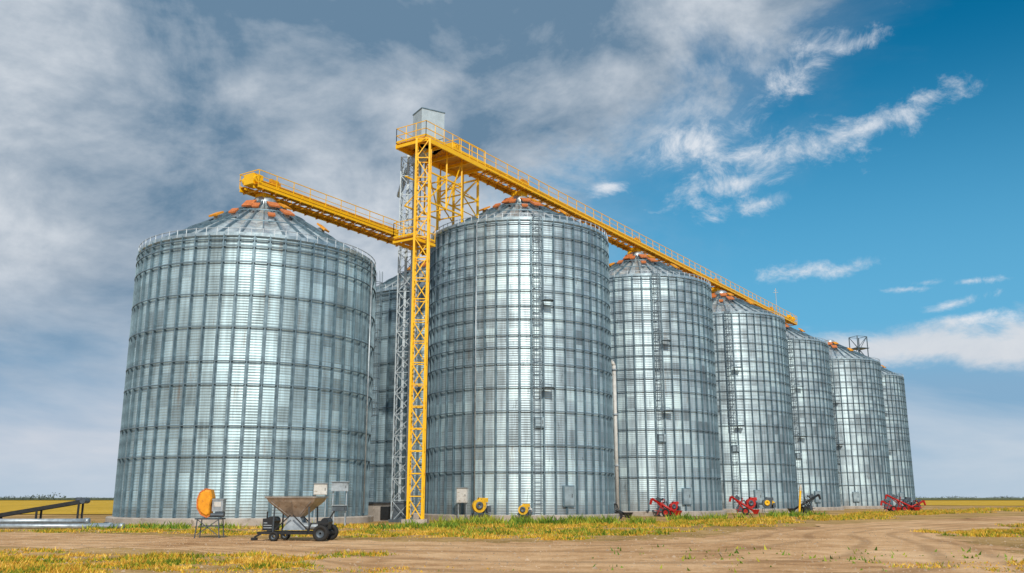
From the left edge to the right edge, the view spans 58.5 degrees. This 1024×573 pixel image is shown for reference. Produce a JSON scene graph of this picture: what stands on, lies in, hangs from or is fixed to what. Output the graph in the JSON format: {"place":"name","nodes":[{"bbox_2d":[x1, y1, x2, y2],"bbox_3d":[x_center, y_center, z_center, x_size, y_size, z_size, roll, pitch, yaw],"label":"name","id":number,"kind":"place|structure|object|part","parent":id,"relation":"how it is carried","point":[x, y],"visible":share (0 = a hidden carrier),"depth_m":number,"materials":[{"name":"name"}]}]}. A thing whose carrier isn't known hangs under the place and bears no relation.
{"place":"outdoors","nodes":[
{"label":"outdoors","id":0,"kind":"place"},
{"bbox_2d":[0,516,1023,572],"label":"dirt road","id":1,"kind":"structure","parent":0,"point":[546,563],"depth_m":28.21,"materials":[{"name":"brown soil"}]},
{"bbox_2d":[194,488,226,537],"bbox_3d":[-12.214,9.217,37.180,1.153,1.964,0.665,0,-13,0],"label":"grain blower","id":2,"kind":"object","parent":1,"relation":"on","point":[208,504],"visible":1,"depth_m":37.03,"materials":[{"name":"orange paint"}]},
{"bbox_2d":[251,496,338,541],"bbox_3d":[-8.349,8.861,34.928,3.200,1.640,1.510,-1,-13,6],"label":"hopper cart","id":3,"kind":"object","parent":1,"relation":"on","point":[295,510],"visible":1,"depth_m":34.54,"materials":[{"name":"grey metal"}]},
{"bbox_2d":[0,505,1023,572],"bbox_3d":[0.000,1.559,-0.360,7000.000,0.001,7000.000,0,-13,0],"label":"ground","id":4,"kind":"structure","parent":0,"point":[698,533],"depth_m":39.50,"materials":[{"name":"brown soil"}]},
{"bbox_2d":[0,497,89,518],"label":"belt conveyor","id":5,"kind":"object","parent":4,"relation":"on","point":[78,501],"visible":0.83,"depth_m":50.09,"materials":[{"name":"rubber"}]},
{"bbox_2d":[0,523,124,528],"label":"steel pipe","id":6,"kind":"object","parent":4,"relation":"on","point":[32,526],"visible":0.75,"depth_m":48.02,"materials":[{"name":"silver metal"}]},
{"bbox_2d":[42,523,112,523],"bbox_3d":[-26.700,12.754,48.730,10.612,0.320,0.320,1,-13,-3],"label":"steel pipe","id":7,"kind":"object","parent":4,"relation":"on","point":[76,523],"visible":0.25,"depth_m":48.86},
{"bbox_2d":[0,518,90,523],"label":"steel pipe","id":8,"kind":"object","parent":7,"relation":"on","point":[34,521],"visible":0.96,"depth_m":48.46,"materials":[{"name":"silver metal"}]},
{"bbox_2d":[105,196,382,525],"bbox_3d":[-17.713,4.705,63.728,17.489,22.691,17.100,4,-13,-16],"label":"grain silo","id":9,"kind":"object","parent":4,"relation":"on","point":[249,379],"visible":0.98,"depth_m":56.73,"materials":[{"name":"metal"}]},
{"bbox_2d":[239,169,431,255],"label":"overhead conveyor","id":10,"kind":"object","parent":9,"relation":"on","point":[272,187],"visible":0.67,"depth_m":70.19,"materials":[{"name":"yellow metal"}]},
{"bbox_2d":[0,547,519,572],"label":"grass","id":11,"kind":"structure","parent":4,"relation":"on","point":[159,562],"depth_m":22.48,"materials":[{"name":"yellow plant"}]},
{"bbox_2d":[313,483,328,522],"bbox_3d":[-10.947,12.428,52.110,0.830,2.415,0.420,1,-13,-6],"label":"control cabinet","id":12,"kind":"object","parent":4,"relation":"on","point":[320,488],"visible":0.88,"depth_m":52.15,"materials":[{"name":"grey metal"}]},
{"bbox_3d":[-10.941,11.565,52.160,0.675,0.558,0.048,1,-13,-6],"label":"door","id":13,"kind":"part","parent":12,"relation":"part of","materials":[{"name":"white paint"}]},
{"bbox_2d":[331,505,347,525],"bbox_3d":[-9.747,12.933,51.583,0.880,1.195,0.420,1,-13,-6],"label":"switch box","id":14,"kind":"object","parent":4,"relation":"on","point":[339,507],"visible":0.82,"depth_m":51.54,"materials":[{"name":"metal"}]},
{"bbox_2d":[333,506,345,510],"bbox_3d":[-9.741,12.508,51.532,0.720,0.270,0.048,1,-13,-6],"label":"door","id":15,"kind":"structure","parent":14,"relation":"in","point":[335,508],"depth_m":51.54,"materials":[{"name":"metal"}]},
{"bbox_2d":[331,481,348,524],"bbox_3d":[-9.897,12.457,52.411,1.030,2.495,0.420,1,-13,-6],"label":"control cabinet","id":16,"kind":"object","parent":4,"relation":"on","point":[340,485],"visible":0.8,"depth_m":52.49,"materials":[{"name":"grey metal"}]},
{"bbox_3d":[-9.891,11.496,52.484,0.855,0.450,0.048,1,-13,-6],"label":"door","id":17,"kind":"part","parent":16,"relation":"part of","materials":[{"name":"grey metal"}]},
{"bbox_2d":[368,502,392,521],"bbox_3d":[-9.600,15.874,64.585,2.700,1.310,3.500,-9,-16,33],"label":"intake pit","id":18,"kind":"object","parent":4,"relation":"on","point":[379,511],"visible":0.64,"depth_m":63.16,"materials":[{"name":"concrete"}]},
{"bbox_2d":[369,261,429,518],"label":"grain silo","id":19,"kind":"object","parent":4,"relation":"on","point":[380,473],"visible":0.12,"depth_m":73.55,"materials":[{"name":"grey metal"}]},
{"bbox_2d":[388,107,444,521],"bbox_3d":[-7.448,1.748,64.525,2.482,28.838,5.701,12,-18,-42],"label":"bucket elevator","id":20,"kind":"object","parent":4,"relation":"on","point":[398,508],"visible":0.81,"depth_m":64.11,"materials":[{"name":"metal"}]},
{"bbox_2d":[393,120,485,522],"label":"lattice tower","id":21,"kind":"structure","parent":4,"relation":"on","point":[450,160],"depth_m":62.65,"materials":[{"name":"yellow metal"}]},
{"bbox_2d":[456,487,468,518],"bbox_3d":[-3.460,15.118,63.499,0.830,2.295,0.420,-5,-14,20],"label":"meter box","id":22,"kind":"object","parent":4,"relation":"on","point":[462,494],"visible":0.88,"depth_m":63.49,"materials":[{"name":"white paint"}]},
{"bbox_2d":[457,489,465,501],"bbox_3d":[-3.508,14.499,63.498,0.675,0.900,0.048,-5,-14,20],"label":"door","id":23,"kind":"structure","parent":22,"relation":"in","point":[461,493],"depth_m":63.50,"materials":[{"name":"white paint"}]},
{"bbox_2d":[472,497,490,517],"bbox_3d":[-2.130,15.335,62.883,1.270,1.608,0.765,5,-14,-20],"label":"aeration fan","id":24,"kind":"object","parent":4,"relation":"on","point":[479,505],"visible":0.9,"depth_m":62.70},
{"bbox_2d":[419,196,619,520],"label":"grain silo","id":25,"kind":"object","parent":4,"relation":"on","point":[519,396],"visible":0.99,"depth_m":67.01,"materials":[{"name":"metal"}]},
{"bbox_2d":[436,172,478,229],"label":"roof trestle","id":26,"kind":"object","parent":25,"relation":"on","point":[454,205],"visible":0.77,"depth_m":71.64,"materials":[{"name":"yellow paint"}]},
{"bbox_2d":[562,485,574,506],"bbox_3d":[4.013,14.753,64.374,0.910,1.460,0.247,7,-15,-27],"label":"wall door","id":27,"kind":"structure","parent":25,"relation":"in","point":[568,491],"depth_m":64.31,"materials":[{"name":"metal"}]},
{"bbox_2d":[611,360,619,509],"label":"vertical pipe","id":28,"kind":"object","parent":25,"relation":"attached to","point":[615,414],"visible":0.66,"depth_m":72.59,"materials":[{"name":"silver metal"}]},
{"bbox_2d":[518,503,531,518],"bbox_3d":[0.904,15.530,62.843,0.952,1.206,0.574,-1,-13,6],"label":"aeration fan","id":29,"kind":"object","parent":4,"relation":"on","point":[523,509],"visible":0.88,"depth_m":62.71},
{"bbox_2d":[82,509,1023,572],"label":"weeds","id":30,"kind":"object","parent":4,"relation":"on","point":[609,519],"visible":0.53,"depth_m":52.66,"materials":[{"name":"green plant"}]},
{"bbox_2d":[612,502,632,518],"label":"grain auger","id":31,"kind":"object","parent":4,"relation":"on","point":[622,513],"visible":0.56,"depth_m":69.05,"materials":[{"name":"black paint"}]},
{"bbox_2d":[649,496,681,515],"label":"grain auger","id":32,"kind":"object","parent":4,"relation":"on","point":[660,508],"visible":0.92,"depth_m":78.84,"materials":[{"name":"red paint"}]},
{"bbox_2d":[609,252,726,515],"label":"grain silo","id":33,"kind":"object","parent":4,"relation":"on","point":[662,340],"visible":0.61,"depth_m":83.87,"materials":[{"name":"grey metal"}]},
{"bbox_2d":[444,138,796,325],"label":"overhead conveyor","id":34,"kind":"object","parent":33,"relation":"on","point":[523,187],"visible":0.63,"depth_m":85.33,"materials":[{"name":"yellow metal"}]},
{"bbox_2d":[682,488,691,504],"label":"wall door","id":35,"kind":"structure","parent":33,"relation":"in","point":[686,492],"depth_m":81.30,"materials":[{"name":"metal"}]},
{"bbox_2d":[669,501,680,510],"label":"aeration fan","id":36,"kind":"object","parent":4,"relation":"on","point":[673,505],"visible":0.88,"depth_m":79.48},
{"bbox_2d":[729,495,759,514],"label":"grain auger","id":37,"kind":"object","parent":4,"relation":"on","point":[740,508],"visible":0.94,"depth_m":86.33,"materials":[{"name":"red paint"}]},
{"bbox_2d":[745,497,759,514],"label":"aeration fan","id":38,"kind":"object","parent":4,"relation":"on","point":[751,502],"visible":0.9,"depth_m":87.41},
{"bbox_2d":[712,290,797,512],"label":"grain silo","id":39,"kind":"object","parent":4,"relation":"on","point":[756,446],"visible":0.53,"depth_m":101.18,"materials":[{"name":"grey metal"}]},
{"bbox_2d":[754,490,762,503],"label":"wall door","id":40,"kind":"structure","parent":39,"relation":"in","point":[757,493],"depth_m":98.21,"materials":[{"name":"metal"}]},
{"bbox_2d":[762,497,775,511],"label":"aeration fan","id":41,"kind":"object","parent":4,"relation":"on","point":[767,502],"visible":0.97,"depth_m":90.29},
{"bbox_2d":[798,485,802,512],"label":"guard post","id":42,"kind":"object","parent":4,"relation":"on","point":[799,507],"visible":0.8,"depth_m":94.41,"materials":[{"name":"yellow metal"}]},
{"bbox_2d":[787,494,820,512],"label":"grain auger","id":43,"kind":"object","parent":4,"relation":"on","point":[810,506],"visible":0.83,"depth_m":95.20,"materials":[{"name":"black paint"}]},
{"bbox_2d":[785,323,843,510],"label":"grain silo","id":44,"kind":"object","parent":4,"relation":"on","point":[815,453],"visible":0.4,"depth_m":118.46,"materials":[{"name":"grey metal"}]},
{"bbox_2d":[814,491,820,502],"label":"wall door","id":45,"kind":"structure","parent":44,"relation":"in","point":[817,500],"depth_m":115.65,"materials":[{"name":"metal"}]},
{"bbox_2d":[825,340,894,508],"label":"grain silo","id":46,"kind":"object","parent":4,"relation":"on","point":[864,471],"visible":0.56,"depth_m":135.47,"materials":[{"name":"grey metal"}]},
{"bbox_2d":[853,492,859,501],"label":"wall door","id":47,"kind":"structure","parent":46,"relation":"in","point":[856,498],"depth_m":132.48,"materials":[{"name":"metal"}]},
{"bbox_2d":[848,336,868,356],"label":"roof platform","id":48,"kind":"structure","parent":46,"relation":"on","point":[858,348],"depth_m":162.17,"materials":[{"name":"metal"}]},
{"bbox_2d":[880,499,901,510],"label":"grain auger","id":49,"kind":"object","parent":4,"relation":"on","point":[888,507],"visible":0.98,"depth_m":105.68,"materials":[{"name":"red paint"}]},
{"bbox_2d":[881,365,915,505],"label":"grain silo","id":50,"kind":"object","parent":4,"relation":"on","point":[900,456],"visible":0.31,"depth_m":153.27,"materials":[{"name":"grey metal"}]},
{"bbox_2d":[899,492,903,500],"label":"wall door","id":51,"kind":"structure","parent":50,"relation":"in","point":[901,494],"depth_m":150.27,"materials":[{"name":"metal"}]},
{"bbox_2d":[885,494,919,510],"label":"grain auger","id":52,"kind":"object","parent":4,"relation":"on","point":[893,497],"visible":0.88,"depth_m":106.84,"materials":[{"name":"red paint"}]},
{"bbox_2d":[902,497,913,505],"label":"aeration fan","id":53,"kind":"object","parent":4,"relation":"on","point":[907,500],"visible":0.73,"depth_m":108.45},
{"bbox_2d":[907,499,925,510],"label":"grain auger","id":54,"kind":"object","parent":4,"relation":"on","point":[918,503],"visible":0.63,"depth_m":108.45,"materials":[{"name":"red paint"}]},
{"bbox_2d":[865,522,1023,572],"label":"roadside grass","id":55,"kind":"structure","parent":4,"relation":"on","point":[987,532],"depth_m":38.87,"materials":[{"name":"yellow plant"}]},
{"bbox_2d":[915,495,1023,498],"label":"distant treeline","id":56,"kind":"object","parent":4,"relation":"on","point":[971,498],"visible":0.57,"depth_m":876.17,"materials":[{"name":"green plant"}]},
{"bbox_2d":[0,500,1023,513],"bbox_3d":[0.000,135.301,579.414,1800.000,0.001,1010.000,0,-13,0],"label":"field","id":57,"kind":"structure","parent":0,"point":[99,507],"depth_m":207.46,"materials":[{"name":"yellow plant"}]},
{"bbox_2d":[0,492,113,498],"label":"treeline","id":58,"kind":"object","parent":57,"relation":"on","point":[34,497],"visible":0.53,"depth_m":576.27,"materials":[{"name":"plant"}]},
{"bbox_2d":[0,498,1023,499],"bbox_3d":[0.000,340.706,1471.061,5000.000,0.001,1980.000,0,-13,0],"label":"field","id":59,"kind":"structure","parent":0,"point":[916,499],"depth_m":560.04,"materials":[{"name":"yellow plant"}]},
{"bbox_2d":[0,0,1023,497],"label":"sky","id":60,"kind":"structure","parent":0,"point":[861,162],"materials":[{"name":"blue"}]}
]}

